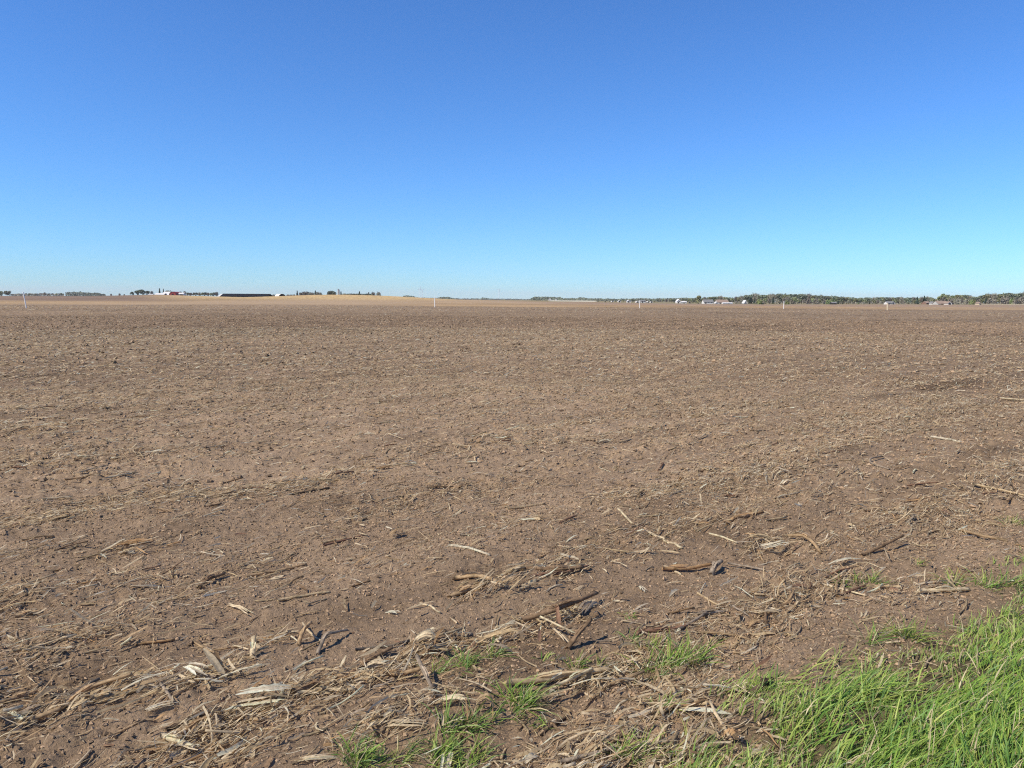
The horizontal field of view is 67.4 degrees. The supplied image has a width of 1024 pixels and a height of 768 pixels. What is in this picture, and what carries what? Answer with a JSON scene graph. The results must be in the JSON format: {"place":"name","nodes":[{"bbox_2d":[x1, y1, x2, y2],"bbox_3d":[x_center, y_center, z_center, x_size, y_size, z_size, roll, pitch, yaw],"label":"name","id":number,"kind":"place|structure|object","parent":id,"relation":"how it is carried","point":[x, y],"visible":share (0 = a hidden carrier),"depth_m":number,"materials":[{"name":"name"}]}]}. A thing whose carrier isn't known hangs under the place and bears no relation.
{"place":"outdoors","nodes":[
{"label":"outdoors","id":0,"kind":"place"},
{"bbox_2d":[0,295,1023,767],"bbox_3d":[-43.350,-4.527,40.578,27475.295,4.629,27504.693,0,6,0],"label":"ground","id":1,"kind":"structure","parent":0,"point":[398,629],"depth_m":5.83,"materials":[{"name":"soil"}]},
{"bbox_2d":[0,689,38,703],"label":"corn stalk","id":2,"kind":"object","parent":1,"relation":"on","point":[14,697],"visible":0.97,"depth_m":3.10,"materials":[{"name":"plant"}]},
{"bbox_2d":[15,609,40,617],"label":"corn stalk","id":3,"kind":"object","parent":1,"relation":"on","point":[24,613],"visible":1,"depth_m":3.86,"materials":[{"name":"plant"}]},
{"bbox_2d":[16,701,54,714],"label":"corn stalk","id":4,"kind":"object","parent":1,"relation":"on","point":[39,706],"visible":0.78,"depth_m":3.00,"materials":[{"name":"plant"}]},
{"bbox_2d":[11,293,63,295],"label":"woodland","id":5,"kind":"object","parent":1,"relation":"on","point":[39,294],"visible":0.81,"depth_m":1921.14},
{"bbox_2d":[25,672,132,720],"bbox_3d":[-1.732,1.239,3.068,0.108,0.079,0.381,6,8,42],"label":"corn stalk","id":6,"kind":"object","parent":1,"relation":"on","point":[87,688],"visible":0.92,"depth_m":3.09,"materials":[{"name":"plant"}]},
{"bbox_2d":[65,291,105,295],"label":"woodland","id":7,"kind":"object","parent":1,"relation":"on","point":[80,293],"visible":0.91,"depth_m":1920.31,"materials":[{"name":"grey plant"}]},
{"bbox_2d":[89,691,124,703],"bbox_3d":[-1.606,1.245,3.052,0.132,0.022,0.040,-6,9,-44],"label":"corn husk","id":8,"kind":"object","parent":1,"relation":"on","point":[107,698],"visible":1,"depth_m":3.05,"materials":[{"name":"plant"}]},
{"bbox_2d":[117,538,151,544],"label":"corn husk","id":9,"kind":"object","parent":1,"relation":"on","point":[137,540],"visible":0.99,"depth_m":5.03,"materials":[{"name":"plant"}]},
{"bbox_2d":[136,638,174,645],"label":"corn stalk","id":10,"kind":"object","parent":1,"relation":"on","point":[151,642],"visible":1,"depth_m":3.60,"materials":[{"name":"plant"}]},
{"bbox_2d":[145,701,176,710],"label":"corn husk","id":11,"kind":"object","parent":1,"relation":"on","point":[156,705],"visible":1,"depth_m":3.01,"materials":[{"name":"plant"}]},
{"bbox_2d":[159,682,174,701],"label":"corn stalk","id":12,"kind":"object","parent":1,"relation":"on","point":[162,685],"visible":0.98,"depth_m":3.09,"materials":[{"name":"plant"}]},
{"bbox_2d":[160,732,196,749],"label":"corn stalk","id":13,"kind":"object","parent":1,"relation":"on","point":[169,737],"visible":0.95,"depth_m":2.81,"materials":[{"name":"plant"}]},
{"bbox_2d":[173,677,203,697],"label":"corn stalk","id":14,"kind":"object","parent":1,"relation":"on","point":[183,690],"visible":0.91,"depth_m":3.13,"materials":[{"name":"plant"}]},
{"bbox_2d":[165,707,217,730],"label":"corn stalk","id":15,"kind":"object","parent":1,"relation":"on","point":[176,725],"visible":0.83,"depth_m":2.93,"materials":[{"name":"plant"}]},
{"bbox_2d":[183,662,207,675],"bbox_3d":[-1.347,1.207,3.251,0.179,0.038,0.066,5,8,37],"label":"corn husk","id":16,"kind":"object","parent":1,"relation":"on","point":[191,668],"visible":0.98,"depth_m":3.25,"materials":[{"name":"plant"}]},
{"bbox_2d":[176,707,221,733],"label":"corn stalk","id":17,"kind":"object","parent":1,"relation":"on","point":[199,720],"visible":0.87,"depth_m":2.91,"materials":[{"name":"plant"}]},
{"bbox_2d":[197,572,225,588],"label":"corn stalk","id":18,"kind":"object","parent":1,"relation":"on","point":[208,578],"visible":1,"depth_m":4.40,"materials":[{"name":"plant"}]},
{"bbox_2d":[220,708,252,729],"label":"corn stalk","id":19,"kind":"object","parent":1,"relation":"on","point":[231,722],"visible":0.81,"depth_m":2.96,"materials":[{"name":"plant"}]},
{"bbox_2d":[228,603,252,614],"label":"corn husk","id":20,"kind":"object","parent":1,"relation":"on","point":[241,608],"visible":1,"depth_m":3.98,"materials":[{"name":"plant"}]},
{"bbox_2d":[218,294,271,296],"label":"barn","id":21,"kind":"structure","parent":1,"relation":"on","point":[243,295],"depth_m":717.40,"materials":[{"name":"black paint"}]},
{"bbox_2d":[250,635,255,655],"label":"corn stalk","id":22,"kind":"object","parent":1,"relation":"on","point":[253,645],"visible":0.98,"depth_m":3.45,"materials":[{"name":"plant"}]},
{"bbox_2d":[231,693,283,706],"bbox_3d":[-1.017,1.263,3.066,0.213,0.020,0.047,-3,7,-26],"label":"corn husk","id":23,"kind":"object","parent":1,"relation":"on","point":[258,702],"visible":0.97,"depth_m":3.06,"materials":[{"name":"plant"}]},
{"bbox_2d":[245,563,306,576],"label":"corn stalk","id":24,"kind":"object","parent":1,"relation":"on","point":[272,571],"visible":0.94,"depth_m":4.61,"materials":[{"name":"plant"}]},
{"bbox_2d":[277,591,330,600],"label":"corn stalk","id":25,"kind":"object","parent":1,"relation":"on","point":[300,596],"visible":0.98,"depth_m":4.19,"materials":[{"name":"plant"}]},
{"bbox_2d":[296,621,311,644],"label":"corn stalk","id":26,"kind":"object","parent":1,"relation":"on","point":[303,629],"visible":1,"depth_m":3.63,"materials":[{"name":"plant"}]},
{"bbox_2d":[290,487,329,494],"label":"corn stalk","id":27,"kind":"object","parent":1,"relation":"on","point":[310,491],"visible":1,"depth_m":6.42,"materials":[{"name":"plant"}]},
{"bbox_2d":[294,753,336,760],"bbox_3d":[-0.685,1.305,2.682,0.145,0.017,0.030,-2,7,-18],"label":"corn husk","id":28,"kind":"object","parent":1,"relation":"on","point":[311,757],"visible":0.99,"depth_m":2.68,"materials":[{"name":"plant"}]},
{"bbox_2d":[297,686,356,694],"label":"corn stalk","id":29,"kind":"object","parent":1,"relation":"on","point":[330,689],"visible":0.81,"depth_m":3.19,"materials":[{"name":"plant"}]},
{"bbox_2d":[316,629,348,655],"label":"corn stalk","id":30,"kind":"object","parent":1,"relation":"on","point":[323,638],"visible":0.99,"depth_m":3.57,"materials":[{"name":"plant"}]},
{"bbox_2d":[323,534,363,545],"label":"corn stalk","id":31,"kind":"object","parent":1,"relation":"on","point":[329,543],"visible":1,"depth_m":5.14,"materials":[{"name":"plant"}]},
{"bbox_2d":[314,724,424,767],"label":"grass tuft","id":32,"kind":"object","parent":1,"relation":"on","point":[354,755],"visible":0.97,"depth_m":2.71,"materials":[{"name":"plant"}]},
{"bbox_2d":[356,646,392,670],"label":"corn stalk","id":33,"kind":"object","parent":1,"relation":"on","point":[377,654],"visible":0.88,"depth_m":3.46,"materials":[{"name":"plant"}]},
{"bbox_2d":[366,659,386,665],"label":"corn husk","id":34,"kind":"object","parent":1,"relation":"on","point":[374,661],"visible":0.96,"depth_m":3.39,"materials":[{"name":"plant"}]},
{"bbox_2d":[373,667,420,675],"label":"corn stalk","id":35,"kind":"object","parent":1,"relation":"on","point":[413,670],"visible":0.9,"depth_m":3.33,"materials":[{"name":"plant"}]},
{"bbox_2d":[384,719,425,726],"bbox_3d":[-0.397,1.278,2.893,0.169,0.029,0.053,-2,7,-17],"label":"corn husk","id":36,"kind":"object","parent":1,"relation":"on","point":[401,720],"visible":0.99,"depth_m":2.89,"materials":[{"name":"plant"}]},
{"bbox_2d":[413,628,435,642],"bbox_3d":[-0.402,1.172,3.536,0.118,0.082,0.071,0,6,0],"label":"corn husk","id":37,"kind":"object","parent":1,"relation":"on","point":[425,632],"visible":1,"depth_m":3.54,"materials":[{"name":"plant"}]},
{"bbox_2d":[440,751,452,767],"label":"corn husk","id":38,"kind":"object","parent":1,"relation":"on","point":[444,761],"visible":0.97,"depth_m":2.70,"materials":[{"name":"plant"}]},
{"bbox_2d":[396,724,505,767],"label":"grass tuft","id":39,"kind":"object","parent":1,"relation":"on","point":[468,762],"visible":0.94,"depth_m":2.75,"materials":[{"name":"plant"}]},
{"bbox_2d":[441,694,475,699],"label":"corn husk","id":40,"kind":"object","parent":1,"relation":"on","point":[457,696],"visible":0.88,"depth_m":3.04,"materials":[{"name":"plant"}]},
{"bbox_2d":[404,691,513,765],"bbox_3d":[-0.193,1.269,2.868,0.473,0.127,0.393,-3,7,-28],"label":"grass tuft","id":41,"kind":"object","parent":1,"relation":"on","point":[447,722],"visible":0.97,"depth_m":2.91,"materials":[{"name":"plant"}]},
{"bbox_2d":[411,635,516,677],"bbox_3d":[-0.203,1.227,3.417,0.504,0.111,0.307,-2,7,-20],"label":"grass tuft","id":42,"kind":"object","parent":1,"relation":"on","point":[472,659],"visible":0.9,"depth_m":3.43,"materials":[{"name":"plant"}]},
{"bbox_2d":[446,582,487,597],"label":"corn stalk","id":43,"kind":"object","parent":1,"relation":"on","point":[466,588],"visible":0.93,"depth_m":4.20,"materials":[{"name":"plant"}]},
{"bbox_2d":[448,544,489,555],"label":"corn stalk","id":44,"kind":"object","parent":1,"relation":"on","point":[468,547],"visible":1,"depth_m":4.90,"materials":[{"name":"plant"}]},
{"bbox_2d":[419,297,529,299],"bbox_3d":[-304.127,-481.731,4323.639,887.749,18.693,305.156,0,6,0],"label":"woodland","id":45,"kind":"object","parent":1,"relation":"on","point":[492,299],"visible":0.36,"depth_m":4202.41,"materials":[{"name":"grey plant"}]},
{"bbox_2d":[453,571,503,583],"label":"corn stalk","id":46,"kind":"object","parent":1,"relation":"on","point":[466,575],"visible":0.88,"depth_m":4.38,"materials":[{"name":"plant"}]},
{"bbox_2d":[475,693,493,707],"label":"corn husk","id":47,"kind":"object","parent":1,"relation":"on","point":[483,696],"visible":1,"depth_m":3.00,"materials":[{"name":"plant"}]},
{"bbox_2d":[0,304,1023,767],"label":"corn litter","id":48,"kind":"object","parent":1,"relation":"on","point":[82,698],"visible":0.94,"depth_m":5.77,"materials":[{"name":"plant"}]},
{"bbox_2d":[203,648,227,680],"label":"corn leaf","id":49,"kind":"object","parent":48,"relation":"on","point":[213,660],"visible":0.97,"depth_m":3.26,"materials":[{"name":"plant"}]},
{"bbox_2d":[235,683,291,694],"bbox_3d":[-1.003,1.236,3.115,0.224,0.028,0.056,-2,7,-18],"label":"corn husk","id":50,"kind":"object","parent":48,"relation":"on","point":[274,687],"visible":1,"depth_m":3.11,"materials":[{"name":"plant"}]},
{"bbox_2d":[290,674,348,693],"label":"corn stalk","id":51,"kind":"object","parent":48,"relation":"on","point":[308,685],"visible":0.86,"depth_m":3.19,"materials":[{"name":"plant"}]},
{"bbox_2d":[415,653,435,693],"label":"corn stalk","id":52,"kind":"object","parent":48,"relation":"on","point":[423,669],"visible":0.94,"depth_m":3.23,"materials":[{"name":"plant"}]},
{"bbox_2d":[480,627,518,640],"bbox_3d":[-0.053,1.197,3.683,0.210,0.035,0.034,-2,7,-19],"label":"corn husk","id":53,"kind":"object","parent":48,"relation":"on","point":[501,632],"visible":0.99,"depth_m":3.68,"materials":[{"name":"plant"}]},
{"bbox_2d":[555,605,560,627],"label":"corn leaf","id":54,"kind":"object","parent":48,"relation":"on","point":[558,617],"visible":0.94,"depth_m":3.82,"materials":[{"name":"plant"}]},
{"bbox_2d":[722,727,737,736],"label":"corn husk","id":55,"kind":"object","parent":48,"relation":"on","point":[732,730],"visible":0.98,"depth_m":2.78,"materials":[{"name":"plant"}]},
{"bbox_2d":[748,609,781,612],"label":"corn husk","id":56,"kind":"object","parent":48,"relation":"on","point":[762,611],"visible":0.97,"depth_m":3.97,"materials":[{"name":"plant"}]},
{"bbox_2d":[756,540,788,548],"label":"corn husk","id":57,"kind":"object","parent":48,"relation":"on","point":[774,545],"visible":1,"depth_m":5.05,"materials":[{"name":"plant"}]},
{"bbox_2d":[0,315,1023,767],"bbox_3d":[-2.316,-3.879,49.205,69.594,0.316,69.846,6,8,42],"label":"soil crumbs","id":58,"kind":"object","parent":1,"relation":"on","point":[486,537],"visible":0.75,"depth_m":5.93,"materials":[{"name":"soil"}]},
{"bbox_2d":[497,564,537,577],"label":"corn stalk","id":59,"kind":"object","parent":1,"relation":"on","point":[511,570],"visible":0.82,"depth_m":4.50,"materials":[{"name":"plant"}]},
{"bbox_2d":[478,673,559,728],"bbox_3d":[0.052,1.236,3.081,0.388,0.124,0.302,6,9,44],"label":"grass tuft","id":60,"kind":"object","parent":1,"relation":"on","point":[525,699],"visible":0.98,"depth_m":3.08,"materials":[{"name":"plant"}]},
{"bbox_2d":[507,503,545,508],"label":"corn stalk","id":61,"kind":"object","parent":1,"relation":"on","point":[526,506],"visible":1,"depth_m":6.06,"materials":[{"name":"plant"}]},
{"bbox_2d":[511,713,547,734],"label":"grass tuft","id":62,"kind":"object","parent":1,"relation":"on","point":[536,722],"visible":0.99,"depth_m":2.96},
{"bbox_2d":[522,752,539,763],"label":"corn husk","id":63,"kind":"object","parent":1,"relation":"on","point":[530,755],"visible":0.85,"depth_m":2.73,"materials":[{"name":"plant"}]},
{"bbox_2d":[530,296,563,300],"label":"woodland","id":64,"kind":"object","parent":1,"relation":"on","point":[546,298],"visible":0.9,"depth_m":1807.97,"materials":[{"name":"green plant"}]},
{"bbox_2d":[540,716,565,736],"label":"corn stalk","id":65,"kind":"object","parent":1,"relation":"on","point":[551,726],"visible":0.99,"depth_m":2.95,"materials":[{"name":"plant"}]},
{"bbox_2d":[525,565,584,570],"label":"corn stalk","id":66,"kind":"object","parent":1,"relation":"on","point":[559,568],"visible":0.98,"depth_m":4.53,"materials":[{"name":"plant"}]},
{"bbox_2d":[539,615,574,633],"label":"corn stalk","id":67,"kind":"object","parent":1,"relation":"on","point":[552,622],"visible":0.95,"depth_m":3.68,"materials":[{"name":"plant"}]},
{"bbox_2d":[503,667,611,684],"bbox_3d":[0.202,1.240,3.264,0.509,0.048,0.040,-2,7,-21],"label":"corn stalk","id":68,"kind":"object","parent":1,"relation":"on","point":[547,677],"visible":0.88,"depth_m":3.24,"materials":[{"name":"plant"}]},
{"bbox_2d":[521,591,598,621],"bbox_3d":[0.289,1.144,3.993,0.528,0.094,0.121,-4,8,-37],"label":"corn stalk","id":69,"kind":"object","parent":1,"relation":"on","point":[564,605],"visible":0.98,"depth_m":3.91,"materials":[{"name":"plant"}]},
{"bbox_2d":[529,565,590,578],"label":"corn stalk","id":70,"kind":"object","parent":1,"relation":"on","point":[556,573],"visible":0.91,"depth_m":4.49,"materials":[{"name":"plant"}]},
{"bbox_2d":[554,667,592,686],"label":"corn stalk","id":71,"kind":"object","parent":1,"relation":"on","point":[563,682],"visible":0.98,"depth_m":3.24,"materials":[{"name":"plant"}]},
{"bbox_2d":[536,647,611,670],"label":"grass tuft","id":72,"kind":"object","parent":1,"relation":"on","point":[582,663],"visible":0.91,"depth_m":3.43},
{"bbox_2d":[564,617,592,649],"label":"corn stalk","id":73,"kind":"object","parent":1,"relation":"on","point":[577,634],"visible":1,"depth_m":3.55,"materials":[{"name":"plant"}]},
{"bbox_2d":[560,746,615,763],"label":"corn stalk","id":74,"kind":"object","parent":1,"relation":"on","point":[576,757],"visible":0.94,"depth_m":2.70,"materials":[{"name":"plant"}]},
{"bbox_2d":[578,600,600,612],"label":"corn husk","id":75,"kind":"object","parent":1,"relation":"on","point":[585,605],"visible":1,"depth_m":3.89,"materials":[{"name":"plant"}]},
{"bbox_2d":[563,297,695,301],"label":"woodland","id":76,"kind":"object","parent":1,"relation":"on","point":[592,299],"visible":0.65,"depth_m":2010.92,"materials":[{"name":"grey plant"}]},
{"bbox_2d":[617,626,666,648],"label":"grass tuft","id":77,"kind":"object","parent":1,"relation":"on","point":[636,638],"visible":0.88,"depth_m":3.64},
{"bbox_2d":[589,722,722,767],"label":"grass tuft","id":78,"kind":"object","parent":1,"relation":"on","point":[641,745],"visible":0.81,"depth_m":2.71,"materials":[{"name":"plant"}]},
{"bbox_2d":[636,624,687,633],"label":"corn stalk","id":79,"kind":"object","parent":1,"relation":"on","point":[655,629],"visible":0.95,"depth_m":3.74,"materials":[{"name":"plant"}]},
{"bbox_2d":[646,530,683,548],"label":"corn stalk","id":80,"kind":"object","parent":1,"relation":"on","point":[667,542],"visible":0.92,"depth_m":5.18,"materials":[{"name":"plant"}]},
{"bbox_2d":[645,688,694,713],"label":"grass tuft","id":81,"kind":"object","parent":1,"relation":"on","point":[668,702],"visible":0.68,"depth_m":3.05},
{"bbox_2d":[616,624,726,683],"bbox_3d":[0.728,1.206,3.454,0.584,0.166,0.494,0,6,0],"label":"grass tuft","id":82,"kind":"object","parent":1,"relation":"on","point":[679,660],"visible":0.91,"depth_m":3.46,"materials":[{"name":"plant"}]},
{"bbox_2d":[661,562,711,569],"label":"corn stalk","id":83,"kind":"object","parent":1,"relation":"on","point":[678,567],"visible":1,"depth_m":4.67,"materials":[{"name":"plant"}]},
{"bbox_2d":[679,611,707,628],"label":"corn stalk","id":84,"kind":"object","parent":1,"relation":"on","point":[695,619],"visible":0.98,"depth_m":3.84,"materials":[{"name":"plant"}]},
{"bbox_2d":[679,707,730,713],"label":"corn leaf","id":85,"kind":"object","parent":1,"relation":"on","point":[702,709],"visible":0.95,"depth_m":2.98,"materials":[{"name":"plant"}]},
{"bbox_2d":[695,609,727,615],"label":"corn stalk","id":86,"kind":"object","parent":1,"relation":"on","point":[707,613],"visible":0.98,"depth_m":3.96,"materials":[{"name":"plant"}]},
{"bbox_2d":[708,559,722,575],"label":"corn stalk","id":87,"kind":"object","parent":1,"relation":"on","point":[715,565],"visible":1,"depth_m":4.65,"materials":[{"name":"plant"}]},
{"bbox_2d":[690,683,743,691],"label":"corn leaf","id":88,"kind":"object","parent":1,"relation":"on","point":[704,684],"visible":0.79,"depth_m":3.17,"materials":[{"name":"plant"}]},
{"bbox_2d":[697,631,749,639],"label":"corn stalk","id":89,"kind":"object","parent":1,"relation":"on","point":[723,633],"visible":1,"depth_m":3.71,"materials":[{"name":"plant"}]},
{"bbox_2d":[724,510,763,524],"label":"corn stalk","id":90,"kind":"object","parent":1,"relation":"on","point":[740,516],"visible":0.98,"depth_m":5.66,"materials":[{"name":"plant"}]},
{"bbox_2d":[727,562,765,570],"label":"corn stalk","id":91,"kind":"object","parent":1,"relation":"on","point":[730,563],"visible":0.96,"depth_m":4.77,"materials":[{"name":"plant"}]},
{"bbox_2d":[744,533,775,541],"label":"corn husk","id":92,"kind":"object","parent":1,"relation":"on","point":[761,535],"visible":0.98,"depth_m":5.22,"materials":[{"name":"plant"}]},
{"bbox_2d":[787,533,821,553],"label":"corn stalk","id":93,"kind":"object","parent":1,"relation":"on","point":[805,536],"visible":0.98,"depth_m":5.14,"materials":[{"name":"plant"}]},
{"bbox_2d":[821,583,866,596],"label":"corn stalk","id":94,"kind":"object","parent":1,"relation":"on","point":[824,584],"visible":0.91,"depth_m":4.40,"materials":[{"name":"plant"}]},
{"bbox_2d":[699,297,1000,303],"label":"woodland","id":95,"kind":"object","parent":1,"relation":"on","point":[844,303],"visible":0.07,"depth_m":853.18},
{"bbox_2d":[823,568,906,589],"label":"grass tuft","id":96,"kind":"object","parent":1,"relation":"on","point":[873,580],"visible":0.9,"depth_m":4.55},
{"bbox_2d":[860,534,903,556],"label":"corn stalk","id":97,"kind":"object","parent":1,"relation":"on","point":[880,546],"visible":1,"depth_m":5.03,"materials":[{"name":"plant"}]},
{"bbox_2d":[839,609,950,646],"bbox_3d":[1.802,1.170,3.670,0.520,0.120,0.376,0,6,0],"label":"grass tuft","id":98,"kind":"object","parent":1,"relation":"on","point":[894,629],"visible":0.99,"depth_m":3.67,"materials":[{"name":"plant"}]},
{"bbox_2d":[917,585,970,591],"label":"corn stalk","id":99,"kind":"object","parent":1,"relation":"on","point":[938,588],"visible":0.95,"depth_m":4.30,"materials":[{"name":"plant"}]},
{"bbox_2d":[927,566,1004,589],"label":"grass tuft","id":100,"kind":"object","parent":1,"relation":"on","point":[975,581],"visible":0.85,"depth_m":4.45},
{"bbox_2d":[961,528,1007,541],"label":"corn stalk","id":101,"kind":"object","parent":1,"relation":"on","point":[983,535],"visible":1,"depth_m":5.29,"materials":[{"name":"plant"}]},
{"bbox_2d":[970,564,1023,594],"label":"grass tuft","id":102,"kind":"object","parent":1,"relation":"on","point":[1018,583],"visible":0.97,"depth_m":4.39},
{"bbox_2d":[973,483,1023,495],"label":"corn stalk","id":103,"kind":"object","parent":1,"relation":"on","point":[994,488],"visible":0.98,"depth_m":6.59,"materials":[{"name":"plant"}]},
{"bbox_2d":[994,514,1023,525],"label":"grass tuft","id":104,"kind":"object","parent":1,"relation":"on","point":[1016,521],"visible":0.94,"depth_m":5.74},
{"bbox_2d":[0,0,1023,302],"label":"sky","id":105,"kind":"structure","parent":0,"point":[522,149],"materials":[{"name":"blue"}]},
{"bbox_2d":[743,677,773,697],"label":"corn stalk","id":106,"kind":"object","parent":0,"point":[753,689],"visible":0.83,"depth_m":3.14,"materials":[{"name":"plant"}]},
{"bbox_2d":[641,545,1023,767],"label":"grass","id":107,"kind":"structure","parent":0,"point":[967,747],"depth_m":2.87,"materials":[{"name":"plant"}]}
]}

